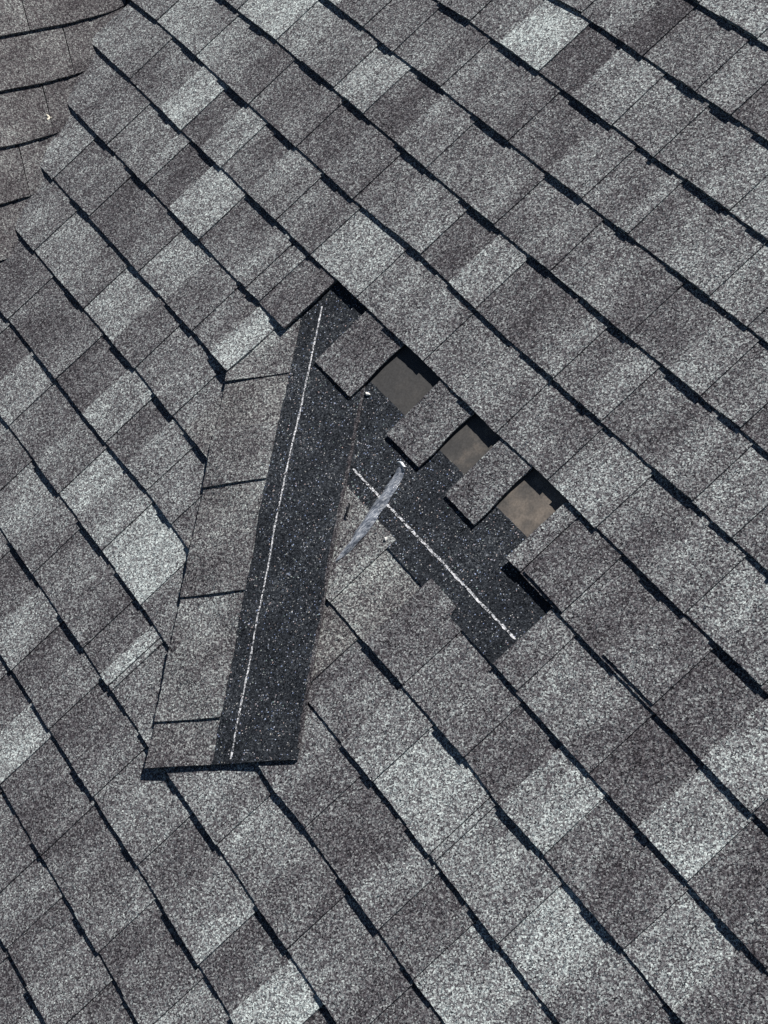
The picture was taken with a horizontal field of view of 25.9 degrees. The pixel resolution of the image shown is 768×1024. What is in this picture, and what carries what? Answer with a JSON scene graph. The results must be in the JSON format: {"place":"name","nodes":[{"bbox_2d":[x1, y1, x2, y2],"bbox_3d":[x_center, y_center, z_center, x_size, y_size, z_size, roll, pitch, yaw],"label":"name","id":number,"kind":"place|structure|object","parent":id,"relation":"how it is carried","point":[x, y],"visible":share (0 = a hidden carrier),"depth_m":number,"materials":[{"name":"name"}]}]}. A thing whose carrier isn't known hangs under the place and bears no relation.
{"place":"outdoors","nodes":[
{"label":"outdoors","id":0,"kind":"place"},
{"bbox_2d":[0,0,126,266],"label":"roof slope","id":1,"kind":"structure","parent":0,"point":[48,48],"depth_m":3.97,"materials":[{"name":"grey asphalt"}]},
{"bbox_2d":[0,0,767,1023],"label":"roof slope","id":2,"kind":"structure","parent":0,"point":[522,778],"depth_m":3.02,"materials":[{"name":"grey asphalt"}]},
{"bbox_2d":[145,281,367,768],"bbox_3d":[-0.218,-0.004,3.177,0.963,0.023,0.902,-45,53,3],"label":"loose shingle","id":3,"kind":"object","parent":2,"relation":"on","point":[239,667],"visible":1,"depth_m":3.13,"materials":[{"name":"grey asphalt"}]},
{"bbox_2d":[346,503,350,516],"bbox_3d":[-0.066,-0.004,3.090,0.007,0.015,0.028,6,46,8],"label":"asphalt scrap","id":4,"kind":"object","parent":2,"relation":"on","point":[348,508],"visible":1,"depth_m":3.09,"materials":[{"name":"black asphalt"}]},
{"bbox_2d":[336,461,405,560],"bbox_3d":[-0.027,-0.002,3.067,0.213,0.016,0.068,-45,53,3],"label":"plastic film","id":5,"kind":"object","parent":2,"relation":"on","point":[369,520],"visible":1,"depth_m":3.05,"materials":[{"name":"clear plastic"}]}
]}

